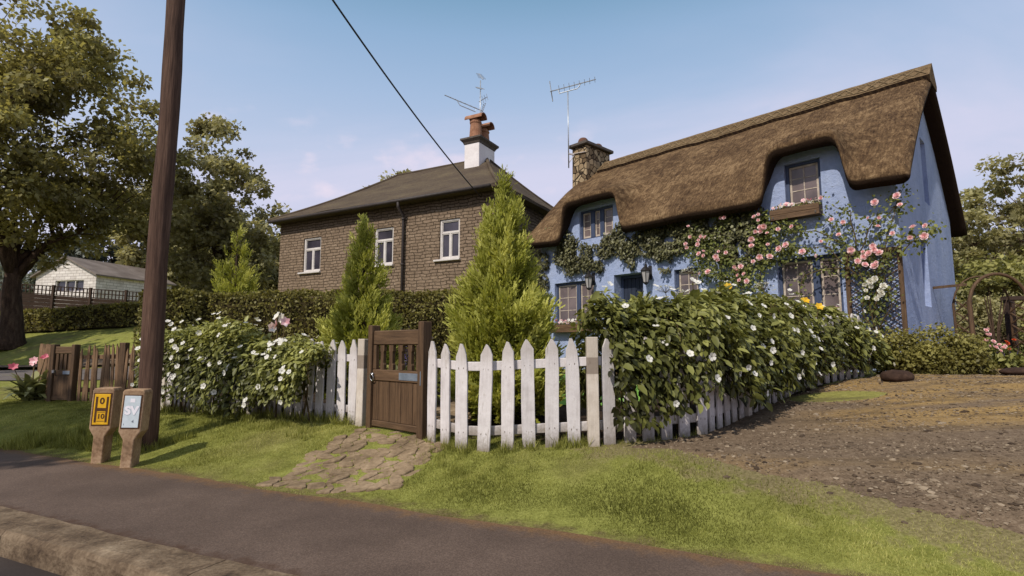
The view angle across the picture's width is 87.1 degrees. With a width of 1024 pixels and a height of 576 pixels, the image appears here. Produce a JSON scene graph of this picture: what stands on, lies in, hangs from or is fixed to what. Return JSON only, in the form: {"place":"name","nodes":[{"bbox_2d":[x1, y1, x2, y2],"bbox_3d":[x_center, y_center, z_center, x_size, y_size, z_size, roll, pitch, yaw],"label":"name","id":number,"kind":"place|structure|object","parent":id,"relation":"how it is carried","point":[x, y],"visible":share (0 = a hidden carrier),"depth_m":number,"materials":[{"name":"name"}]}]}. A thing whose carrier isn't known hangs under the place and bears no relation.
{"place":"outdoors","nodes":[
{"label":"outdoors","id":0,"kind":"place"},
{"bbox_2d":[0,557,60,575],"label":"road","id":1,"kind":"structure","parent":0,"point":[8,567],"depth_m":3.51,"materials":[{"name":"grey asphalt"}]},
{"bbox_2d":[0,366,137,379],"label":"side road","id":2,"kind":"structure","parent":0,"point":[5,374],"depth_m":17.36,"materials":[{"name":"grey asphalt"}]},
{"bbox_2d":[0,353,139,366],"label":"side pavement","id":3,"kind":"structure","parent":0,"point":[100,361],"depth_m":19.77,"materials":[{"name":"stone"}]},
{"bbox_2d":[256,428,444,493],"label":"stone path","id":4,"kind":"structure","parent":0,"point":[401,448],"depth_m":5.43,"materials":[{"name":"beige stone"}]},
{"bbox_2d":[0,449,844,575],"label":"pavement","id":5,"kind":"structure","parent":0,"point":[294,534],"depth_m":3.78,"materials":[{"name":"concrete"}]},
{"bbox_2d":[0,325,1023,575],"bbox_3d":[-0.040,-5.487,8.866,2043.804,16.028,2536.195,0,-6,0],"label":"ground","id":6,"kind":"structure","parent":0,"point":[868,507],"depth_m":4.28,"materials":[{"name":"green plant"}]},
{"bbox_2d":[0,354,48,400],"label":"lily","id":7,"kind":"object","parent":6,"relation":"on","point":[33,387],"visible":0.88,"depth_m":10.02,"materials":[{"name":"green plant"}]},
{"bbox_2d":[37,343,50,399],"bbox_3d":[-9.707,1.739,11.136,0.090,1.190,3.071,6,-9,-44],"label":"rustic fence","id":8,"kind":"object","parent":6,"relation":"on","point":[44,349],"visible":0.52,"depth_m":10.56,"materials":[{"name":"brown wood"}]},
{"bbox_2d":[46,344,80,401],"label":"garden gate","id":9,"kind":"structure","parent":6,"relation":"on","point":[63,373],"depth_m":9.91,"materials":[{"name":"brown wood"}]},
{"bbox_2d":[0,282,139,309],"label":"lattice fence","id":10,"kind":"object","parent":6,"relation":"on","point":[37,300],"visible":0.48,"depth_m":35.38,"materials":[{"name":"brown wood"}]},
{"bbox_2d":[0,301,142,331],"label":"clipped hedge","id":11,"kind":"object","parent":6,"relation":"on","point":[105,315],"visible":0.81,"depth_m":27.38,"materials":[{"name":"green plant"}]},
{"bbox_2d":[25,221,145,286],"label":"broadleaf tree","id":12,"kind":"object","parent":6,"relation":"on","point":[76,252],"visible":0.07,"depth_m":61.17,"materials":[{"name":"green plant"}]},
{"bbox_2d":[0,0,190,349],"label":"broadleaf tree","id":13,"kind":"object","parent":6,"relation":"on","point":[66,65],"visible":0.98,"depth_m":25.30,"materials":[{"name":"green plant"}]},
{"bbox_2d":[30,256,176,306],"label":"white outbuilding","id":14,"kind":"structure","parent":6,"relation":"on","point":[83,273],"depth_m":46.48,"materials":[{"name":"paint"}]},
{"bbox_2d":[56,280,83,291],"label":"window","id":15,"kind":"structure","parent":14,"relation":"in","point":[65,283],"depth_m":46.14,"materials":[{"name":"white paint"}]},
{"bbox_2d":[89,387,122,463],"bbox_3d":[-4.670,1.625,6.163,0.218,0.960,0.230,3,-7,-14],"label":"marker post","id":16,"kind":"object","parent":6,"relation":"on","point":[105,414],"visible":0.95,"depth_m":6.09,"materials":[{"name":"wood"}]},
{"bbox_2d":[77,343,137,400],"bbox_3d":[-7.437,1.637,9.913,1.088,1.260,0.126,0,-6,3],"label":"rustic fence","id":17,"kind":"object","parent":6,"relation":"on","point":[122,356],"visible":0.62,"depth_m":9.88,"materials":[{"name":"brown wood"}]},
{"bbox_2d":[119,388,152,467],"bbox_3d":[-4.175,1.600,5.935,0.218,0.960,0.230,4,-7,-14],"label":"marker post","id":18,"kind":"object","parent":6,"relation":"on","point":[135,415],"visible":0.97,"depth_m":5.86,"materials":[{"name":"wood"}]},
{"bbox_2d":[0,506,297,575],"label":"kerb","id":19,"kind":"structure","parent":6,"relation":"on","point":[58,547],"depth_m":3.45,"materials":[{"name":"stone"}]},
{"bbox_2d":[138,0,185,450],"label":"utility pole","id":20,"kind":"object","parent":6,"relation":"on","point":[153,316],"visible":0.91,"depth_m":6.80,"materials":[{"name":"brown wood"}]},
{"bbox_2d":[332,0,480,196],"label":"overhead wire","id":21,"kind":"object","parent":20,"relation":"attached to","point":[357,35],"visible":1,"depth_m":12.70,"materials":[{"name":"black metal"}]},
{"bbox_2d":[108,179,224,290],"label":"broadleaf tree","id":22,"kind":"object","parent":6,"relation":"on","point":[128,254],"visible":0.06,"depth_m":54.33,"materials":[{"name":"green plant"}]},
{"bbox_2d":[131,288,209,388],"bbox_3d":[-6.947,1.103,11.003,1.331,2.203,1.150,0,-6,0],"label":"clipped hedge","id":23,"kind":"object","parent":6,"relation":"on","point":[176,306],"visible":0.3,"depth_m":10.78,"materials":[{"name":"green plant"}]},
{"bbox_2d":[132,112,291,292],"bbox_3d":[-17.730,-4.480,32.703,8.528,12.141,8.095,0,-6,0],"label":"broadleaf tree","id":24,"kind":"object","parent":6,"relation":"on","point":[217,215],"visible":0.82,"depth_m":31.29,"materials":[{"name":"green plant"}]},
{"bbox_2d":[209,222,263,298],"bbox_3d":[-7.384,0.379,14.265,2.094,4.281,2.086,0,-6,0],"label":"conifer","id":25,"kind":"object","parent":6,"relation":"on","point":[241,281],"visible":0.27,"depth_m":14.26,"materials":[{"name":"green plant"}]},
{"bbox_2d":[130,311,348,421],"bbox_3d":[-3.945,1.106,7.871,3.550,1.514,1.345,-3,-7,27],"label":"white rose hedge","id":26,"kind":"object","parent":6,"relation":"on","point":[274,362],"visible":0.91,"depth_m":7.50,"materials":[{"name":"green plant"}]},
{"bbox_2d":[233,210,280,296],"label":"broadleaf tree","id":27,"kind":"object","parent":6,"relation":"on","point":[273,286],"visible":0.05,"depth_m":41.60,"materials":[{"name":"green plant"}]},
{"bbox_2d":[160,339,367,426],"bbox_3d":[-3.742,1.395,7.824,4.153,1.321,0.196,-3,-7,25],"label":"picket fence","id":28,"kind":"object","parent":6,"relation":"on","point":[356,358],"visible":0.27,"depth_m":7.17,"materials":[{"name":"white paint"}]},
{"bbox_2d":[0,401,696,477],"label":"tall grass tufts","id":29,"kind":"object","parent":6,"relation":"on","point":[32,440],"visible":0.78,"depth_m":6.87,"materials":[{"name":"green plant"}]},
{"bbox_2d":[169,287,545,392],"bbox_3d":[-3.337,1.098,11.757,8.274,2.372,1.520,1,-6,-6],"label":"clipped hedge","id":30,"kind":"object","parent":6,"relation":"on","point":[299,312],"visible":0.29,"depth_m":11.22,"materials":[{"name":"green plant"}]},
{"bbox_2d":[363,168,410,186],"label":"broadleaf tree","id":31,"kind":"object","parent":6,"relation":"on","point":[399,172],"visible":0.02,"depth_m":42.27,"materials":[{"name":"green plant"}]},
{"bbox_2d":[366,321,431,439],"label":"garden gate","id":32,"kind":"structure","parent":6,"relation":"on","point":[396,399],"depth_m":6.42,"materials":[{"name":"brown wood"}]},
{"bbox_2d":[268,112,552,297],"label":"stone house","id":33,"kind":"structure","parent":6,"relation":"on","point":[426,221],"depth_m":20.96,"materials":[{"name":"brown stone"}]},
{"bbox_2d":[297,237,320,274],"bbox_3d":[-8.427,-1.358,22.559,1.280,1.525,0.225,-3,-7,28],"label":"window","id":34,"kind":"structure","parent":33,"relation":"in","point":[312,255],"depth_m":22.61,"materials":[{"name":"white paint"}]},
{"bbox_2d":[373,227,393,267],"bbox_3d":[-4.987,-1.559,20.711,1.200,1.525,0.225,-3,-7,28],"label":"window","id":35,"kind":"structure","parent":33,"relation":"in","point":[385,235],"depth_m":20.74,"materials":[{"name":"white paint"}]},
{"bbox_2d":[433,218,460,261],"bbox_3d":[-2.290,-1.717,19.260,1.130,1.525,0.225,-3,-7,28],"label":"window","id":36,"kind":"structure","parent":33,"relation":"in","point":[450,228],"depth_m":19.29,"materials":[{"name":"white paint"}]},
{"bbox_2d":[444,73,487,112],"bbox_3d":[-1.948,-7.782,23.155,1.864,3.287,0.924,0,-6,0],"label":"tv aerial","id":37,"kind":"object","parent":33,"relation":"attached to","point":[482,77],"visible":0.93,"depth_m":23.19,"materials":[{"name":"metal"}]},
{"bbox_2d":[0,239,1020,331],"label":"wood","id":38,"kind":"object","parent":6,"relation":"on","point":[2,273],"visible":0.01,"depth_m":75.02,"materials":[{"name":"green plant"}]},
{"bbox_2d":[427,337,599,451],"bbox_3d":[-0.053,1.168,5.644,1.903,1.300,0.348,-1,-6,13],"label":"picket fence","id":39,"kind":"object","parent":6,"relation":"on","point":[507,429],"visible":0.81,"depth_m":5.56,"materials":[{"name":"white paint"}]},
{"bbox_2d":[598,314,863,444],"bbox_3d":[3.605,1.093,7.465,6.634,1.715,0.518,5,-8,-38],"label":"picket fence","id":40,"kind":"object","parent":6,"relation":"on","point":[607,427],"visible":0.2,"depth_m":5.89,"materials":[{"name":"white paint"}]},
{"bbox_2d":[527,63,967,371],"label":"thatched cottage","id":41,"kind":"structure","parent":6,"relation":"on","point":[858,146],"depth_m":13.47,"materials":[{"name":"paint"}]},
{"bbox_2d":[550,318,591,332],"bbox_3d":[1.783,1.136,16.446,0.302,0.423,1.603,6,-9,-43],"label":"window box","id":42,"kind":"object","parent":41,"relation":"attached to","point":[564,327],"visible":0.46,"depth_m":16.48,"materials":[{"name":"brown wood"}]},
{"bbox_2d":[549,77,595,167],"bbox_3d":[2.217,-6.179,20.040,1.784,3.425,0.700,-2,-7,20],"label":"tv aerial","id":43,"kind":"object","parent":41,"relation":"attached to","point":[579,84],"visible":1,"depth_m":20.23,"materials":[{"name":"metal"}]},
{"bbox_2d":[557,281,593,323],"bbox_3d":[2.011,0.473,16.717,0.105,1.312,1.562,6,-9,-43],"label":"window","id":44,"kind":"structure","parent":41,"relation":"in","point":[572,295],"depth_m":16.87,"materials":[{"name":"blue paint"}]},
{"bbox_2d":[584,270,594,289],"bbox_3d":[2.315,-0.242,15.972,0.392,0.620,0.284,2,-7,-20],"label":"wall lantern","id":45,"kind":"object","parent":41,"relation":"attached to","point":[589,280],"depth_m":15.90,"materials":[{"name":"black metal"}]},
{"bbox_2d":[581,205,612,239],"bbox_3d":[2.613,-1.960,16.316,0.105,0.902,1.252,6,-9,-43],"label":"window","id":46,"kind":"structure","parent":41,"relation":"in","point":[595,222],"depth_m":16.33,"materials":[{"name":"blue paint"}]},
{"bbox_2d":[621,274,643,305],"bbox_3d":[3.569,1.145,15.359,0.100,3.050,0.960,6,-9,-43],"label":"door","id":47,"kind":"structure","parent":41,"relation":"in","point":[632,284],"depth_m":15.59,"materials":[{"name":"blue paint"}]},
{"bbox_2d":[640,262,651,284],"bbox_3d":[3.652,-0.394,14.576,0.392,0.620,0.284,2,-7,-20],"label":"wall lantern","id":48,"kind":"object","parent":41,"relation":"attached to","point":[646,271],"depth_m":14.49,"materials":[{"name":"black metal"}]},
{"bbox_2d":[535,206,767,306],"bbox_3d":[3.223,-0.111,14.980,0.445,4.266,7.598,6,-9,-43],"label":"climbing rose","id":49,"kind":"object","parent":41,"relation":"attached to","point":[650,240],"visible":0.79,"depth_m":14.60,"materials":[{"name":"green plant"}]},
{"bbox_2d":[676,268,698,294],"bbox_3d":[4.618,0.063,14.015,0.095,1.102,0.672,6,-9,-43],"label":"window","id":50,"kind":"structure","parent":41,"relation":"in","point":[684,281],"depth_m":14.09,"materials":[{"name":"blue paint"}]},
{"bbox_2d":[672,208,808,297],"bbox_3d":[5.321,-0.127,12.788,0.511,3.870,3.270,6,-9,-43],"label":"climbing rose","id":51,"kind":"object","parent":41,"relation":"attached to","point":[765,232],"visible":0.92,"depth_m":12.56,"materials":[{"name":"green plant"}]},
{"bbox_2d":[769,197,822,222],"bbox_3d":[6.316,-1.765,11.982,0.298,0.423,1.057,6,-9,-43],"label":"window box","id":52,"kind":"object","parent":41,"relation":"attached to","point":[809,208],"visible":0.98,"depth_m":11.91,"materials":[{"name":"brown wood"}]},
{"bbox_2d":[785,158,822,208],"bbox_3d":[6.599,-2.223,12.143,0.095,1.242,0.742,6,-9,-43],"label":"window","id":53,"kind":"structure","parent":41,"relation":"in","point":[803,179],"depth_m":12.16,"materials":[{"name":"blue paint"}]},
{"bbox_2d":[778,254,843,310],"bbox_3d":[6.614,-0.041,11.911,0.105,1.292,1.292,6,-9,-43],"label":"window","id":54,"kind":"structure","parent":41,"relation":"in","point":[822,287],"depth_m":11.82,"materials":[{"name":"blue paint"}]},
{"bbox_2d":[767,184,946,349],"bbox_3d":[6.927,-0.317,11.038,0.555,3.786,3.219,6,-9,-43],"label":"climbing rose","id":55,"kind":"object","parent":41,"relation":"attached to","point":[922,237],"visible":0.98,"depth_m":10.80,"materials":[{"name":"green plant"}]},
{"bbox_2d":[844,246,908,362],"bbox_3d":[7.312,0.414,10.822,0.050,2.420,1.000,6,-9,-43],"label":"trellis","id":56,"kind":"object","parent":41,"relation":"attached to","point":[902,306],"visible":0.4,"depth_m":10.67,"materials":[{"name":"blue wood"}]},
{"bbox_2d":[846,264,903,337],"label":"climbing rose","id":57,"kind":"object","parent":56,"relation":"attached to","point":[880,294],"visible":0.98,"depth_m":10.62,"materials":[{"name":"green plant"}]},
{"bbox_2d":[869,322,1000,374],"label":"shrub","id":58,"kind":"object","parent":6,"relation":"on","point":[964,356],"visible":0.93,"depth_m":9.56,"materials":[{"name":"green plant"}]},
{"bbox_2d":[933,272,1023,355],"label":"garden arch","id":59,"kind":"structure","parent":6,"relation":"on","point":[970,315],"depth_m":12.45,"materials":[{"name":"brown wood"}]},
{"bbox_2d":[951,207,1023,295],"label":"broadleaf tree","id":60,"kind":"object","parent":6,"relation":"on","point":[962,245],"visible":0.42,"depth_m":18.97,"materials":[{"name":"green plant"}]},
{"bbox_2d":[953,152,1023,276],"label":"broadleaf tree","id":61,"kind":"object","parent":6,"relation":"on","point":[1012,213],"visible":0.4,"depth_m":21.03,"materials":[{"name":"green plant"}]},
{"bbox_2d":[954,246,1023,353],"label":"shrub","id":62,"kind":"object","parent":6,"relation":"on","point":[989,286],"visible":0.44,"depth_m":15.27,"materials":[{"name":"green plant"}]},
{"bbox_2d":[955,288,1023,342],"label":"shrub","id":63,"kind":"object","parent":6,"relation":"on","point":[979,308],"visible":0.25,"depth_m":14.30,"materials":[{"name":"green plant"}]},
{"bbox_2d":[980,328,1022,356],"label":"pink rose bush","id":64,"kind":"object","parent":6,"relation":"on","point":[1003,346],"visible":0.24,"depth_m":12.37,"materials":[{"name":"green plant"}]},
{"bbox_2d":[988,349,1023,368],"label":"shrub","id":65,"kind":"object","parent":6,"relation":"on","point":[1010,360],"visible":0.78,"depth_m":12.05,"materials":[{"name":"green plant"}]},
{"bbox_2d":[1000,296,1023,350],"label":"pergola frame","id":66,"kind":"object","parent":6,"relation":"on","point":[1007,317],"visible":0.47,"depth_m":13.05,"materials":[{"name":"brown wood"}]},
{"bbox_2d":[1005,339,1023,356],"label":"orange flower bush","id":67,"kind":"object","parent":6,"relation":"on","point":[1006,341],"visible":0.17,"depth_m":12.53,"materials":[{"name":"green plant"}]},
{"bbox_2d":[1018,320,1023,350],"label":"shrub","id":68,"kind":"object","parent":6,"relation":"on","point":[1021,337],"visible":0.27,"depth_m":13.19,"materials":[{"name":"green plant"}]},
{"bbox_2d":[0,0,1023,272],"label":"sky","id":69,"kind":"structure","parent":0,"point":[322,119],"materials":[{"name":"blue"}]},
{"bbox_2d":[436,382,601,422],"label":"garden path","id":70,"kind":"structure","parent":0,"point":[452,412],"depth_m":7.59,"materials":[{"name":"beige stone"}]},
{"bbox_2d":[173,372,868,442],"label":"planting soil","id":71,"kind":"structure","parent":0,"point":[563,416],"depth_m":7.16,"materials":[{"name":"brown soil"}]},
{"bbox_2d":[246,312,303,411],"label":"lily","id":72,"kind":"object","parent":71,"relation":"on","point":[283,320],"visible":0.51,"depth_m":8.31,"materials":[{"name":"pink plant"}]},
{"bbox_2d":[313,213,403,401],"bbox_3d":[-2.577,0.352,9.425,1.821,3.433,1.754,0,-6,0],"label":"conifer","id":73,"kind":"object","parent":71,"relation":"on","point":[352,317],"visible":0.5,"depth_m":9.19,"materials":[{"name":"green plant"}]},
{"bbox_2d":[379,326,440,405],"bbox_3d":[-1.663,1.266,8.666,1.261,1.343,0.935,0,-6,0],"label":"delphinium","id":74,"kind":"object","parent":71,"relation":"on","point":[406,364],"visible":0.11,"depth_m":8.61,"materials":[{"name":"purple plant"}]},
{"bbox_2d":[437,164,566,423],"bbox_3d":[-0.061,0.070,7.383,1.915,3.599,1.961,0,-6,0],"label":"conifer","id":75,"kind":"object","parent":71,"relation":"on","point":[502,301],"visible":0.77,"depth_m":6.99,"materials":[{"name":"green plant"}]},
{"bbox_2d":[642,266,704,389],"bbox_3d":[3.028,0.722,9.347,1.467,2.209,1.138,-3,-7,26],"label":"white umbel plant","id":76,"kind":"object","parent":71,"relation":"on","point":[667,290],"visible":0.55,"depth_m":9.39,"materials":[{"name":"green plant"}]},
{"bbox_2d":[565,277,894,434],"bbox_3d":[3.640,0.874,7.941,7.251,1.962,1.860,5,-8,-40],"label":"white rose hedge","id":77,"kind":"object","parent":71,"relation":"on","point":[738,328],"visible":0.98,"depth_m":6.13,"materials":[{"name":"green plant"}]},
{"bbox_2d":[754,282,774,294],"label":"white umbel plant","id":78,"kind":"object","parent":71,"relation":"on","point":[760,284],"visible":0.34,"depth_m":9.32,"materials":[{"name":"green plant"}]},
{"bbox_2d":[801,297,828,363],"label":"lily","id":79,"kind":"object","parent":71,"relation":"on","point":[817,305],"visible":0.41,"depth_m":8.84,"materials":[{"name":"yellow plant"}]},
{"bbox_2d":[559,374,639,404],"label":"garden lawn","id":80,"kind":"structure","parent":0,"point":[563,402],"depth_m":9.05,"materials":[{"name":"green plant"}]},
{"bbox_2d":[614,368,1023,539],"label":"driveway","id":81,"kind":"structure","parent":0,"point":[973,459],"depth_m":5.40,"materials":[{"name":"brown gravel"}]},
{"bbox_2d":[880,370,914,381],"bbox_3d":[6.005,1.378,8.396,0.478,0.208,0.305,0,-6,0],"label":"edging stone","id":82,"kind":"object","parent":81,"relation":"on","point":[895,375],"visible":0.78,"depth_m":8.29,"materials":[{"name":"brown stone"}]},
{"bbox_2d":[999,367,1023,374],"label":"edging stone","id":83,"kind":"object","parent":81,"relation":"on","point":[1014,371],"visible":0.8,"depth_m":9.33,"materials":[{"name":"stone"}]}
]}

